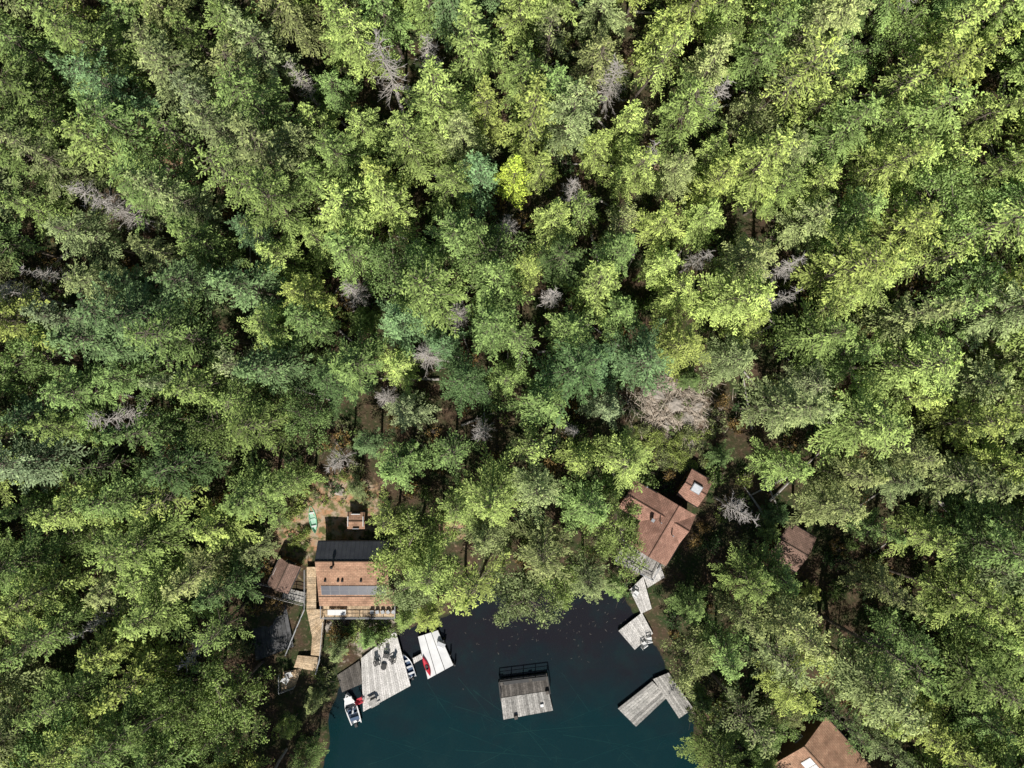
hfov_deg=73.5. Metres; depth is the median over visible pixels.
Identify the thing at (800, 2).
fir tree
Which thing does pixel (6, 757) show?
fir tree
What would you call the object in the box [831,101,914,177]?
fir tree
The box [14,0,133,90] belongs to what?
fir tree
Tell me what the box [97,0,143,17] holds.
fir tree
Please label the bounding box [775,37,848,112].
fir tree
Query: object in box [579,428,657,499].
fir tree
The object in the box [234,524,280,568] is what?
fir tree
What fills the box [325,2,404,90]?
fir tree
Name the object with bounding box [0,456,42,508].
hemlock tree
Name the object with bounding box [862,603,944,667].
fir tree
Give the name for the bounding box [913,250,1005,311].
fir tree
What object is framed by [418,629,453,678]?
white dock
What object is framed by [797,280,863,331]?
hemlock tree
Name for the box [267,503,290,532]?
hemlock tree
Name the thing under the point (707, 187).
fir tree
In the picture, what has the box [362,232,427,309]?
alder tree
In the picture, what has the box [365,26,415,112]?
dead tree snag
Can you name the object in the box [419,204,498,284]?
fir tree
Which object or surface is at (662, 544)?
wing
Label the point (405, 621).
fir tree
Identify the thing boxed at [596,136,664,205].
fir tree
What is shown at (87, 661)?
fir tree
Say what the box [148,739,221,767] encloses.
fir tree
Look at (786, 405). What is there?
fir tree
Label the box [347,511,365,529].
garden shed
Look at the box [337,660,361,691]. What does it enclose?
shore deck
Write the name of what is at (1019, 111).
fir tree
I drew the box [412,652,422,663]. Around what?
gangway
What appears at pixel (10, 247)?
fir tree
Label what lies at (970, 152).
fir tree
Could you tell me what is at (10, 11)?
hemlock tree
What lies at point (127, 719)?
fir tree
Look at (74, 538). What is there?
alder tree
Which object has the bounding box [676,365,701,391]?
fir tree
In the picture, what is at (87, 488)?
fir tree
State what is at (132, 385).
fir tree
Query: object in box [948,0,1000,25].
fir tree
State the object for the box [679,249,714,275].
dead tree snag
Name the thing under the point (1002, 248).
hemlock tree
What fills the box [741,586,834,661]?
fir tree
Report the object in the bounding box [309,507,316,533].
canoe
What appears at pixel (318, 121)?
fir tree
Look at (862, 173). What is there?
fir tree
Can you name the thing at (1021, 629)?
fir tree
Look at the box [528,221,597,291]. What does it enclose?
fir tree
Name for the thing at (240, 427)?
fir tree
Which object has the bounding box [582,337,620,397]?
fir tree
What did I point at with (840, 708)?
hemlock tree
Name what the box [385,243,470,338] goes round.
fir tree
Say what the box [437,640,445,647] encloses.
dock box
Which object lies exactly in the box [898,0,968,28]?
fir tree
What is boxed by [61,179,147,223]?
dead tree snag
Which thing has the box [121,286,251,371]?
fir tree
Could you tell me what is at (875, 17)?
fir tree
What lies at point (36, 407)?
fir tree
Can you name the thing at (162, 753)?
fir tree
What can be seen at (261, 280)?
fir tree
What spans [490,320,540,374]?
hemlock tree
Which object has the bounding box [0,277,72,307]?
dead tree snag
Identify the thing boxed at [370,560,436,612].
alder tree
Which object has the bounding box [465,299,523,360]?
fir tree
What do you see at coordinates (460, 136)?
fir tree
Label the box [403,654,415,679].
aluminium rowboat
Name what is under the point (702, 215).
fir tree
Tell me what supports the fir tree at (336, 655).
on the ground
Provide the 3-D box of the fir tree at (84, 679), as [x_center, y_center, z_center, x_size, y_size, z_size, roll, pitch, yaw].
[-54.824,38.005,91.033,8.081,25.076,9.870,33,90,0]
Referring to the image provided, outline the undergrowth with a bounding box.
[0,0,1023,767]
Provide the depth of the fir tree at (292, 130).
88.00 m
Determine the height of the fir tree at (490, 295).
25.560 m
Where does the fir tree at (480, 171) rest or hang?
on the ground
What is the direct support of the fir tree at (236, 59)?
on the ground
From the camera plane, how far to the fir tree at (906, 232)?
86.65 m
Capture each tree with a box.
[0,0,62,34]
[0,3,31,29]
[0,6,47,68]
[0,13,80,96]
[0,51,88,149]
[0,53,19,79]
[0,67,42,136]
[0,110,83,196]
[0,113,74,159]
[0,122,113,209]
[0,154,57,223]
[0,188,90,241]
[0,217,59,277]
[0,253,33,303]
[0,288,19,346]
[0,288,64,361]
[0,316,90,400]
[0,347,43,405]
[0,383,86,439]
[0,408,52,464]
[0,414,100,493]
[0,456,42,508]
[0,484,65,524]
[0,519,87,599]
[0,523,30,551]
[0,550,108,622]
[0,556,44,589]
[0,577,70,653]
[0,589,101,672]
[0,630,65,712]
[0,664,48,705]
[0,685,73,767]
[0,724,50,767]
[7,707,100,767]
[7,720,77,767]
[11,665,105,734]
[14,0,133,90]
[17,293,104,340]
[22,398,117,450]
[23,743,92,767]
[25,104,117,161]
[25,633,130,730]
[27,466,135,532]
[27,685,141,767]
[33,3,165,108]
[36,355,134,442]
[38,0,114,43]
[39,203,134,272]
[42,293,173,375]
[44,50,129,113]
[48,505,123,560]
[53,108,164,192]
[59,258,137,315]
[59,440,149,491]
[61,44,168,135]
[63,675,184,767]
[65,88,189,175]
[66,277,202,359]
[71,456,182,526]
[74,603,170,675]
[76,710,168,767]
[76,721,134,767]
[80,0,100,20]
[80,560,158,611]
[83,516,164,556]
[84,497,201,579]
[89,633,195,718]
[90,401,202,457]
[91,354,175,411]
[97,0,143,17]
[98,263,177,308]
[100,0,180,66]
[101,748,148,767]
[106,152,214,234]
[110,540,203,602]
[113,566,218,643]
[115,0,206,46]
[119,186,181,233]
[121,14,203,85]
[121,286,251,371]
[122,656,236,751]
[123,166,241,238]
[125,232,203,288]
[126,711,204,767]
[130,466,215,521]
[131,0,196,23]
[131,29,220,146]
[135,414,237,503]
[138,362,203,399]
[139,105,221,181]
[147,254,244,318]
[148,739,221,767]
[158,354,246,409]
[160,533,245,602]
[163,5,237,92]
[164,212,253,275]
[169,67,248,155]
[177,388,257,462]
[177,698,269,767]
[178,98,260,179]
[188,0,246,14]
[189,490,264,552]
[189,645,274,737]
[190,139,284,225]
[191,546,264,613]
[192,602,254,656]
[199,29,292,111]
[202,0,283,68]
[204,254,313,319]
[206,57,304,146]
[207,372,299,425]
[211,736,274,767]
[212,336,269,386]
[215,457,288,523]
[224,4,307,100]
[224,211,280,255]
[224,382,298,472]
[227,108,318,208]
[228,162,320,253]
[231,328,315,397]
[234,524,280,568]
[237,299,321,356]
[238,0,290,47]
[254,227,322,286]
[256,0,336,65]
[263,455,328,504]
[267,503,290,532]
[272,710,301,740]
[277,0,352,29]
[277,270,337,320]
[278,379,333,454]
[281,121,336,174]
[283,298,340,352]
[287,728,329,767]
[293,156,344,216]
[294,101,340,158]
[300,224,343,274]
[300,344,371,420]
[301,169,384,260]
[303,125,377,189]
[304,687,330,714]
[307,65,362,119]
[318,328,388,401]
[319,0,375,75]
[320,226,386,295]
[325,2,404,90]
[326,634,349,662]
[332,104,390,164]
[344,305,383,337]
[345,475,367,501]
[351,0,365,8]
[352,426,395,458]
[356,0,415,58]
[357,155,415,209]
[357,626,380,649]
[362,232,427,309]
[364,172,422,241]
[365,486,419,538]
[367,504,460,582]
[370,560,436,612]
[375,103,457,189]
[375,438,438,493]
[376,299,433,358]
[379,342,427,394]
[382,389,441,433]
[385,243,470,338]
[388,541,408,568]
[389,0,428,25]
[394,53,487,158]
[394,606,417,632]
[399,531,469,603]
[403,0,454,50]
[405,239,448,276]
[413,67,454,111]
[413,596,444,632]
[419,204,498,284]
[420,0,491,57]
[422,159,477,224]
[422,319,467,370]
[424,103,500,178]
[429,428,485,485]
[432,483,489,536]
[437,341,497,417]
[438,219,530,288]
[439,570,488,614]
[445,0,503,97]
[450,149,516,220]
[452,552,510,615]
[454,444,527,532]
[455,512,528,562]
[462,257,534,329]
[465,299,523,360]
[468,73,508,149]
[473,0,516,25]
[483,557,566,628]
[484,354,534,405]
[490,152,531,209]
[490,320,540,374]
[491,40,549,129]
[492,0,546,60]
[494,70,570,172]
[498,360,573,431]
[504,419,556,464]
[504,456,563,528]
[506,244,543,293]
[507,509,575,585]
[522,0,580,27]
[522,150,561,194]
[525,553,580,614]
[526,75,606,163]
[526,197,577,254]
[527,325,607,424]
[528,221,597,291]
[529,60,585,143]
[531,1,571,74]
[539,306,595,361]
[551,435,603,479]
[554,549,620,603]
[555,469,611,536]
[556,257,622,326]
[566,21,637,95]
[567,187,600,247]
[570,0,584,6]
[573,0,633,52]
[574,381,625,431]
[576,129,612,183]
[577,495,648,582]
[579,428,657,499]
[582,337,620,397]
[586,464,629,500]
[589,230,637,292]
[591,291,647,345]
[596,99,646,161]
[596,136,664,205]
[600,569,627,600]
[601,202,638,245]
[606,313,674,396]
[609,0,652,16]
[627,7,685,86]
[627,21,693,106]
[627,198,690,258]
[631,316,710,377]
[632,244,685,296]
[640,142,700,203]
[642,0,715,62]
[644,270,703,329]
[650,67,727,164]
[660,622,720,700]
[664,580,710,624]
[669,32,734,107]
[669,262,776,335]
[672,195,725,253]
[673,153,740,212]
[673,703,752,767]
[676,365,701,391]
[686,614,748,683]
[689,129,731,178]
[691,683,714,714]
[693,0,746,51]
[693,19,749,76]
[693,333,761,393]
[703,227,781,303]
[703,439,734,468]
[706,672,777,758]
[707,541,774,612]
[709,124,803,222]
[711,303,770,345]
[711,587,765,640]
[713,0,804,65]
[713,2,803,99]
[715,79,786,146]
[723,757,767,767]
[728,617,816,691]
[732,375,832,438]
[737,122,817,189]
[737,699,800,764]
[739,538,801,598]
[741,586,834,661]
[743,157,810,220]
[744,437,814,491]
[751,642,820,717]
[753,752,777,767]
[755,515,780,546]
[756,499,789,527]
[757,25,845,124]
[759,0,837,88]
[762,297,858,377]
[768,697,807,729]
[770,194,843,253]
[771,388,845,431]
[772,358,835,402]
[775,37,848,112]
[775,161,842,230]
[779,0,813,27]
[781,64,866,146]
[784,217,911,323]
[784,475,868,531]
[786,623,836,674]
[789,0,876,63]
[790,91,887,198]
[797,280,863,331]
[797,579,820,601]
[802,185,888,266]
[802,678,871,754]
[805,367,913,467]
[805,629,931,741]
[807,21,885,99]
[808,316,883,389]
[810,245,918,312]
[810,445,891,497]
[817,611,949,694]
[821,131,935,203]
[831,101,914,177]
[833,0,911,38]
[834,503,906,544]
[835,678,902,739]
[837,554,927,616]
[846,712,918,767]
[847,291,966,345]
[848,192,949,267]
[848,315,964,415]
[848,453,926,510]
[849,54,933,138]
[854,422,945,480]
[857,134,946,205]
[858,65,984,156]
[861,0,930,14]
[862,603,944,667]
[866,673,957,763]
[867,0,930,65]
[868,375,952,420]
[871,639,944,703]
[872,503,963,565]
[881,156,985,251]
[882,26,987,135]
[883,560,1023,637]
[886,320,967,400]
[887,236,976,285]
[891,734,957,767]
[893,123,986,196]
[894,0,1003,68]
[895,443,1023,510]
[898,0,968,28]
[904,394,1023,456]
[905,287,997,332]
[907,192,1023,265]
[909,586,1021,651]
[909,619,1023,717]
[911,345,1016,424]
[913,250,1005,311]
[914,499,1023,577]
[918,699,995,767]
[919,457,999,513]
[924,515,1023,603]
[926,275,1023,351]
[928,85,1023,154]
[933,682,1017,746]
[936,719,1022,767]
[938,20,1023,85]
[940,216,1023,267]
[942,574,1023,661]
[944,434,1023,492]
[944,478,1023,543]
[946,656,1023,708]
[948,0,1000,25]
[949,362,1023,452]
[950,688,1023,754]
[952,258,1023,315]
[953,175,1023,250]
[953,608,1023,690]
[954,331,1023,379]
[955,0,1023,59]
[955,140,1023,212]
[956,531,1023,595]
[962,728,1023,767]
[969,33,1023,89]
[973,277,1023,378]
[974,113,1023,182]
[976,584,1023,632]
[982,74,1023,126]
[987,666,1023,700]
[988,1,1023,34]
[989,501,1023,524]
[991,328,1023,427]
[992,217,1023,260]
[993,412,1023,444]
[994,434,1023,483]
[996,271,1023,315]
[999,704,1023,748]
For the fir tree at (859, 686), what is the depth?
87.14 m
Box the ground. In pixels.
[0,0,1023,767]
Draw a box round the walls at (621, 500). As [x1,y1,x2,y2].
[618,482,632,503]
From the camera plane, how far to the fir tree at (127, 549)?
86.19 m
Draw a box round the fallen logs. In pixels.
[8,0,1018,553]
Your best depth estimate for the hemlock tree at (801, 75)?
83.72 m
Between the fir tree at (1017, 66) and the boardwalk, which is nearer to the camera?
the fir tree at (1017, 66)
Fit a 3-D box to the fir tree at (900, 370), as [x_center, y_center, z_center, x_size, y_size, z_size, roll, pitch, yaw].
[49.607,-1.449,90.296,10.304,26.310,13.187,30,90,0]
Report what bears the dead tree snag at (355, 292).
on the ground
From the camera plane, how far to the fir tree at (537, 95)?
87.06 m
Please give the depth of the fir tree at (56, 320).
86.40 m
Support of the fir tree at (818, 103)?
on the ground
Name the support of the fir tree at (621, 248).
on the ground
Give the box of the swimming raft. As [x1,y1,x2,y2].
[498,673,552,719]
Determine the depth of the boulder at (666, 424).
102.43 m
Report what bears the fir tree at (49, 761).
on the ground
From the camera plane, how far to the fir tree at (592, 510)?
89.93 m
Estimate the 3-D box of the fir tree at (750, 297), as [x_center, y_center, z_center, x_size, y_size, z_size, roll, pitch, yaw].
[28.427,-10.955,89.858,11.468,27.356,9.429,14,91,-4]
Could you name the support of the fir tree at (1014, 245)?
on the ground
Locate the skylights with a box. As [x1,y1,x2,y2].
[801,758,818,767]
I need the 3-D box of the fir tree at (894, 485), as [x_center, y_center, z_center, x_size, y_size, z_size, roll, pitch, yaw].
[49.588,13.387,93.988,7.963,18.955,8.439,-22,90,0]
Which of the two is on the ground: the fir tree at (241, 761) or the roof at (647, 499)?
the fir tree at (241, 761)
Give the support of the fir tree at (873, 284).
on the ground
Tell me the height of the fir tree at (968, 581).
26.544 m
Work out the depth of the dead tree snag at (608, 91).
91.24 m
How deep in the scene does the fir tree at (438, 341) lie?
95.30 m
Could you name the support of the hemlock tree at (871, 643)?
on the ground
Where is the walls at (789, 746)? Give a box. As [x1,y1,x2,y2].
[772,713,822,760]
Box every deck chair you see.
[280,677,289,683]
[284,670,293,678]
[355,696,363,705]
[640,641,647,649]
[646,636,652,643]
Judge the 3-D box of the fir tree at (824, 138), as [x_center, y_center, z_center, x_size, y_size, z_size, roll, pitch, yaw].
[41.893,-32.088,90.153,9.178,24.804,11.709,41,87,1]
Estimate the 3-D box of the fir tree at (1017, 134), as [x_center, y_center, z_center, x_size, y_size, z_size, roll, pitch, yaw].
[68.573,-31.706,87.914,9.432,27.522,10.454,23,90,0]
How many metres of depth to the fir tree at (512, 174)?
90.78 m
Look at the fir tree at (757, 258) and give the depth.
87.90 m
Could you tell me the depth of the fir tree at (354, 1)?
93.29 m
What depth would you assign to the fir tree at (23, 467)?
89.08 m
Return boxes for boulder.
[324,621,333,631]
[334,486,344,495]
[653,389,665,400]
[662,419,670,430]
[664,396,684,412]
[680,410,693,425]
[690,401,703,411]
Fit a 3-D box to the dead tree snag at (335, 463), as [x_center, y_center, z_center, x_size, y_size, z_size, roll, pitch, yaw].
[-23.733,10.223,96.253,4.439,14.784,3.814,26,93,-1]
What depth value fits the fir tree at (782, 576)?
94.35 m
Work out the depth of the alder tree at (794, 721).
98.98 m
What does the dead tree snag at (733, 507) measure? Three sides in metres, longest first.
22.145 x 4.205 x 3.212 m
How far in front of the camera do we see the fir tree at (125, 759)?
90.19 m
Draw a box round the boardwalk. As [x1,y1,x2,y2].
[278,567,324,693]
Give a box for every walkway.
[628,566,664,613]
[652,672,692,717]
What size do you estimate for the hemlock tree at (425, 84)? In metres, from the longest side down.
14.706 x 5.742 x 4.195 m
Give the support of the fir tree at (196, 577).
on the ground
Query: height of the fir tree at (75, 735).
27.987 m
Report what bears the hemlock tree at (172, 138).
on the ground
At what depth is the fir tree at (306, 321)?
89.40 m
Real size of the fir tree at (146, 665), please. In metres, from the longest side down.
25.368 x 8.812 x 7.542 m
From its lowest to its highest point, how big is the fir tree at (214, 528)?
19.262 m
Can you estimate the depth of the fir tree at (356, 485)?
99.68 m
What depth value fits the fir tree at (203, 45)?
88.50 m
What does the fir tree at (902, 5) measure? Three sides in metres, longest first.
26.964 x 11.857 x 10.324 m
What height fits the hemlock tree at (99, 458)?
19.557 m
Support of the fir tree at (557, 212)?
on the ground
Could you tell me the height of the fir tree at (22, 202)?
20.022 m
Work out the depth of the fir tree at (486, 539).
92.67 m
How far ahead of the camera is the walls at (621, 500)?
102.47 m
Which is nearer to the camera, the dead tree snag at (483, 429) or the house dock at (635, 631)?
the dead tree snag at (483, 429)
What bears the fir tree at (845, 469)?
on the ground
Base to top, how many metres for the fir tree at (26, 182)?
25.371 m
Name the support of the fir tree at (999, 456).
on the ground
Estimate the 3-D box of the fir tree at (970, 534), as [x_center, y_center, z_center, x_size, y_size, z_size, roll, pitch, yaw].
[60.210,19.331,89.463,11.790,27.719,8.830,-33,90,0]
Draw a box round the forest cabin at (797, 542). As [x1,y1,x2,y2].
[767,522,816,571]
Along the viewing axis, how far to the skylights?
98.61 m
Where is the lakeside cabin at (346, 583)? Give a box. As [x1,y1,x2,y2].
[315,540,395,618]
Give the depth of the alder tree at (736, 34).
89.73 m
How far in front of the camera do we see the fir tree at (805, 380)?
90.09 m
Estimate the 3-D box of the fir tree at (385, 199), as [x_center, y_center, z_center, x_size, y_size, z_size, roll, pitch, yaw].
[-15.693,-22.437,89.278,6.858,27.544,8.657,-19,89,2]
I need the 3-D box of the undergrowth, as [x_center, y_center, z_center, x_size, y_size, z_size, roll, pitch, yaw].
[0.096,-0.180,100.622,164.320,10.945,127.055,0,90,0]
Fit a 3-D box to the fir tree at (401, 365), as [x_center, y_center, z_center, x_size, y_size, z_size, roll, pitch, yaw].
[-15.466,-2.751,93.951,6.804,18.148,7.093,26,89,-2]
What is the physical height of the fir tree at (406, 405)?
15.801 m
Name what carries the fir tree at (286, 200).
on the ground
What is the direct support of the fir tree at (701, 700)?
on the ground
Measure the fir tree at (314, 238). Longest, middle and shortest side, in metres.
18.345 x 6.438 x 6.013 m
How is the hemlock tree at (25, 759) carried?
on the ground
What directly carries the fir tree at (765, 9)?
on the ground
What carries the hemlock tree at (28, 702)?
on the ground
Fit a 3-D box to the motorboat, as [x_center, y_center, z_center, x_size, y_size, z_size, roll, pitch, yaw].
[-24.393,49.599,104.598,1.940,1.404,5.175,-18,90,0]
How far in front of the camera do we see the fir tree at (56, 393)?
89.06 m
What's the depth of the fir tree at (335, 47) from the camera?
88.41 m
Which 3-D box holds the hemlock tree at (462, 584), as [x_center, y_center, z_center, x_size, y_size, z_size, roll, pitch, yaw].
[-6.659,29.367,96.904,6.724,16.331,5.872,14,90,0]
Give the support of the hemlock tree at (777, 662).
on the ground
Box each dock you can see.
[361,632,410,711]
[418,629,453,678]
[618,613,652,649]
[618,680,665,725]
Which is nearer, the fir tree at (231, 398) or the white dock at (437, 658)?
the fir tree at (231, 398)
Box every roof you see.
[619,481,694,542]
[774,716,871,767]
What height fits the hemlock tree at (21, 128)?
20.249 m
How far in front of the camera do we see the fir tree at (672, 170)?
91.95 m
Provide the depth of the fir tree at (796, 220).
90.61 m
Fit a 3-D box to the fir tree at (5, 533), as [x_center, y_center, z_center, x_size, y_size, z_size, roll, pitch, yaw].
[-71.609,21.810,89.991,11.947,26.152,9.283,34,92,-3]
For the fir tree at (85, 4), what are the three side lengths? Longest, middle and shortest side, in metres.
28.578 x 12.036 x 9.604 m
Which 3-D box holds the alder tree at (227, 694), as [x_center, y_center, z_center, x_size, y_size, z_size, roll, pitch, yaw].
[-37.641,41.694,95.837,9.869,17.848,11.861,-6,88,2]
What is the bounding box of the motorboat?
[344,692,360,727]
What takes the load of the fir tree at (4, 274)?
on the ground
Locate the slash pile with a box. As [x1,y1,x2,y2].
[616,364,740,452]
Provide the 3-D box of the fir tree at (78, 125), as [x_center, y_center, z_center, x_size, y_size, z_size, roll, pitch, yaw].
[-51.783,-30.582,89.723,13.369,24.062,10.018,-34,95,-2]
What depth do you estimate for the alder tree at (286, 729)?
99.22 m
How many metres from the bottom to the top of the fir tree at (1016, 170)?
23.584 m
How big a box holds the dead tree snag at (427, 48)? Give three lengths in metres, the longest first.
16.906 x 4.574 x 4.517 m
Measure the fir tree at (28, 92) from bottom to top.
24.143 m
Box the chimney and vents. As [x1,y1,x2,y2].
[645,485,673,536]
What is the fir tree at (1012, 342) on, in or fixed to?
on the ground
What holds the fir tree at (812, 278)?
on the ground
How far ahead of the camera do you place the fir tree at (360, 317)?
97.37 m
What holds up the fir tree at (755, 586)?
on the ground
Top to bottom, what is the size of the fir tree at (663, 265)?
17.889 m
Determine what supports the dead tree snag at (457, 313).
on the ground
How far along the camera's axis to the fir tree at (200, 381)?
84.15 m
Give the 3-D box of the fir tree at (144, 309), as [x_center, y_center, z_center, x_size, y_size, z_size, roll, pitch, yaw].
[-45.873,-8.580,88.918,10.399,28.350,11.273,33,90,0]
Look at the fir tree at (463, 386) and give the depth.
89.42 m
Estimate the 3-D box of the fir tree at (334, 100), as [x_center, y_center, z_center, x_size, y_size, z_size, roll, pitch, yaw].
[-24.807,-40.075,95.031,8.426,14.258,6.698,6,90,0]
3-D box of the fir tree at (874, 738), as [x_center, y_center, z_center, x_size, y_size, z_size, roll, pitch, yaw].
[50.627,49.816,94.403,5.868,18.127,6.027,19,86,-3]
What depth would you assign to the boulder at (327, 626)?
103.82 m
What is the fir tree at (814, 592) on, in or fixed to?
on the ground
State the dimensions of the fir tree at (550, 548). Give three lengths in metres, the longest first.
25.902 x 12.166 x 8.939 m
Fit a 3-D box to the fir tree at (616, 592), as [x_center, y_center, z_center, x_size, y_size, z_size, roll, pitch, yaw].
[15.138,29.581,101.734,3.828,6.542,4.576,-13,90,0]
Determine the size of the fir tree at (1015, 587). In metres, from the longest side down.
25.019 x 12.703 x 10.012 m
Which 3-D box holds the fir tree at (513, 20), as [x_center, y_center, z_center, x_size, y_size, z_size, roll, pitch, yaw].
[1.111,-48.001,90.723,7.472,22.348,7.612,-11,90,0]
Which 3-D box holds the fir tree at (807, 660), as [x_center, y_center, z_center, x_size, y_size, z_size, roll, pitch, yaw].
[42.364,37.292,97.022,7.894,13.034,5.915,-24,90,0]
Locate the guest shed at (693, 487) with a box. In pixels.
[676,468,712,506]
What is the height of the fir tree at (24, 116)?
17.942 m
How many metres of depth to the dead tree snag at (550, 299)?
89.29 m
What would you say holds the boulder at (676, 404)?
on the ground
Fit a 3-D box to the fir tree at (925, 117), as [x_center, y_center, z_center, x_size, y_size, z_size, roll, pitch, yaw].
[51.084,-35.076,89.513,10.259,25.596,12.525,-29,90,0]
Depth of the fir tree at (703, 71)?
89.83 m
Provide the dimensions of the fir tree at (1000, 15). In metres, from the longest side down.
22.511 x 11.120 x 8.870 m
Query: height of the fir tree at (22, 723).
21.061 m
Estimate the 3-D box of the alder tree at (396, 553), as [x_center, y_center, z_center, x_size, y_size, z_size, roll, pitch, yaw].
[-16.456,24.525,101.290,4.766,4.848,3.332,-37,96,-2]
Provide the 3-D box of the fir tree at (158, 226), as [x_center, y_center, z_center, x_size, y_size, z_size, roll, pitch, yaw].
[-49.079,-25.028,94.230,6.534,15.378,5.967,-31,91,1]
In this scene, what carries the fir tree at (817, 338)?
on the ground
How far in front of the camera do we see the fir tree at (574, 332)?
86.84 m
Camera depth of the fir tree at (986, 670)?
86.95 m
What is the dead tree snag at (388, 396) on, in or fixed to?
on the ground
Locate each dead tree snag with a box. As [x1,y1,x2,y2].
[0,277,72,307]
[17,263,80,283]
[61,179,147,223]
[69,597,135,643]
[85,397,162,430]
[92,195,163,233]
[176,627,221,671]
[274,748,287,767]
[284,60,324,110]
[323,444,356,471]
[341,278,379,309]
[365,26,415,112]
[374,385,398,407]
[411,340,451,375]
[415,32,442,70]
[442,299,475,330]
[472,414,496,441]
[493,215,518,240]
[536,287,562,308]
[560,176,580,210]
[563,421,578,437]
[587,54,627,117]
[636,140,660,181]
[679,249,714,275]
[689,75,735,137]
[714,488,759,527]
[759,252,806,285]
[760,286,803,310]
[862,0,916,45]
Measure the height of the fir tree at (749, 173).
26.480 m
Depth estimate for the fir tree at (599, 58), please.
89.56 m
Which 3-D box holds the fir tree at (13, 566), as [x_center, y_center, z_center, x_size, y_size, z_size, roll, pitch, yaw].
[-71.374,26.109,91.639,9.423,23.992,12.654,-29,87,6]
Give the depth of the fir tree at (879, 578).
90.60 m
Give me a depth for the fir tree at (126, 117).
85.50 m
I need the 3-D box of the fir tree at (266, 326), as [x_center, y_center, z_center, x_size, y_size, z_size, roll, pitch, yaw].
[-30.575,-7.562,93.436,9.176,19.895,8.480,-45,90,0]
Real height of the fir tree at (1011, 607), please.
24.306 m
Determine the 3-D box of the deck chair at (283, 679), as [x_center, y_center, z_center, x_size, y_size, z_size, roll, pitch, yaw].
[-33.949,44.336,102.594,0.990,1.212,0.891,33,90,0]
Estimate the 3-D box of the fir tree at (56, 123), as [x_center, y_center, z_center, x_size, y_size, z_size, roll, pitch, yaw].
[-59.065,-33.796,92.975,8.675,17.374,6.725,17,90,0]
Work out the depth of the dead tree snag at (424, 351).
92.99 m
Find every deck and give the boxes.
[245,581,306,605]
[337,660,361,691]
[614,538,660,580]
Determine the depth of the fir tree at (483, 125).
88.98 m
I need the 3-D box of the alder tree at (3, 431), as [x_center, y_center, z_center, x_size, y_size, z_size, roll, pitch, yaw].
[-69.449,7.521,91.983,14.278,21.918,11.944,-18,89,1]
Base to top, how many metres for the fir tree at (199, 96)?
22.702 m
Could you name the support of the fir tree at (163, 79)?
on the ground
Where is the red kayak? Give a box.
[422,657,430,675]
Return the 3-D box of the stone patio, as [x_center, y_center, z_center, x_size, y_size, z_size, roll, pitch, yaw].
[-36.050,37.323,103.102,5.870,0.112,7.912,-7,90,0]
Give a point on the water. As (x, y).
(451, 717)
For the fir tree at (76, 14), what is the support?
on the ground
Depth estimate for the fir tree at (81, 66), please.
85.23 m
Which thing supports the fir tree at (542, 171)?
on the ground
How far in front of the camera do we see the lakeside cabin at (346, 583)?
99.63 m
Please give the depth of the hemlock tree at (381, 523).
90.76 m
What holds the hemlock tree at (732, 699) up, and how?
on the ground
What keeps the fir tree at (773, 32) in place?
on the ground
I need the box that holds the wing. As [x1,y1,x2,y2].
[630,492,695,565]
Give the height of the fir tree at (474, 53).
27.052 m
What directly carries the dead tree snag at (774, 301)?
on the ground
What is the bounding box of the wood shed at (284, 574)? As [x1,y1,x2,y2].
[267,556,302,593]
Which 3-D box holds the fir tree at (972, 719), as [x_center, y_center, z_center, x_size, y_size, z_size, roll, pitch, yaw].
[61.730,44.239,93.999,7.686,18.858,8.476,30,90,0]
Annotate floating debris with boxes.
[475,605,625,661]
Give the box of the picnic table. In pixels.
[367,694,379,707]
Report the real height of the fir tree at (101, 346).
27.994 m
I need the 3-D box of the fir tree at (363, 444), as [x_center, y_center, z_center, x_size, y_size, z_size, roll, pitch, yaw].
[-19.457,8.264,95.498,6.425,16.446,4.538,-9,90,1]
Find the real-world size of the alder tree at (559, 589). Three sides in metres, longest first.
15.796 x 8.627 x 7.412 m
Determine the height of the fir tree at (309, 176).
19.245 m
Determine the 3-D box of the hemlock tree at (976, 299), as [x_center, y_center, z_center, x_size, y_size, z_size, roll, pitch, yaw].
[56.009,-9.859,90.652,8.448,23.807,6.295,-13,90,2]
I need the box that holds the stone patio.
[252,605,293,660]
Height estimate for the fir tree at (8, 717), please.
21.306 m
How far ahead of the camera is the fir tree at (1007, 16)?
94.10 m
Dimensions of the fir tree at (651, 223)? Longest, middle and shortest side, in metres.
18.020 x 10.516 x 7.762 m
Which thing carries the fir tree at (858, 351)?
on the ground
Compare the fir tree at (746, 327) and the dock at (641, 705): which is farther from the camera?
the dock at (641, 705)
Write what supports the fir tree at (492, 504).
on the ground
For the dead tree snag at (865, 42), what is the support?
on the ground
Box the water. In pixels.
[323,582,699,767]
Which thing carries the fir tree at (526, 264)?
on the ground
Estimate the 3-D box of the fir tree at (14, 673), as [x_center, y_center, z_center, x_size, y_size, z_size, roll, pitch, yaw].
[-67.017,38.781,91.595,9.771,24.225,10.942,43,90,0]
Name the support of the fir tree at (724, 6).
on the ground
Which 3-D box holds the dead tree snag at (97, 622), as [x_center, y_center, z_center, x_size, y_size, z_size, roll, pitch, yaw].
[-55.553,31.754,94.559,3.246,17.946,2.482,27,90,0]
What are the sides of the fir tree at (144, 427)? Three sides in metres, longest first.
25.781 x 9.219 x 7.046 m
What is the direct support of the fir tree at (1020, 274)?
on the ground
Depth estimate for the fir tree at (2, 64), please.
95.43 m
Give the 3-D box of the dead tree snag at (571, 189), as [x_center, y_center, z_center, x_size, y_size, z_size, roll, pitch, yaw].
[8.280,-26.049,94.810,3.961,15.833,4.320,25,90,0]
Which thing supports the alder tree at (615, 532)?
on the ground

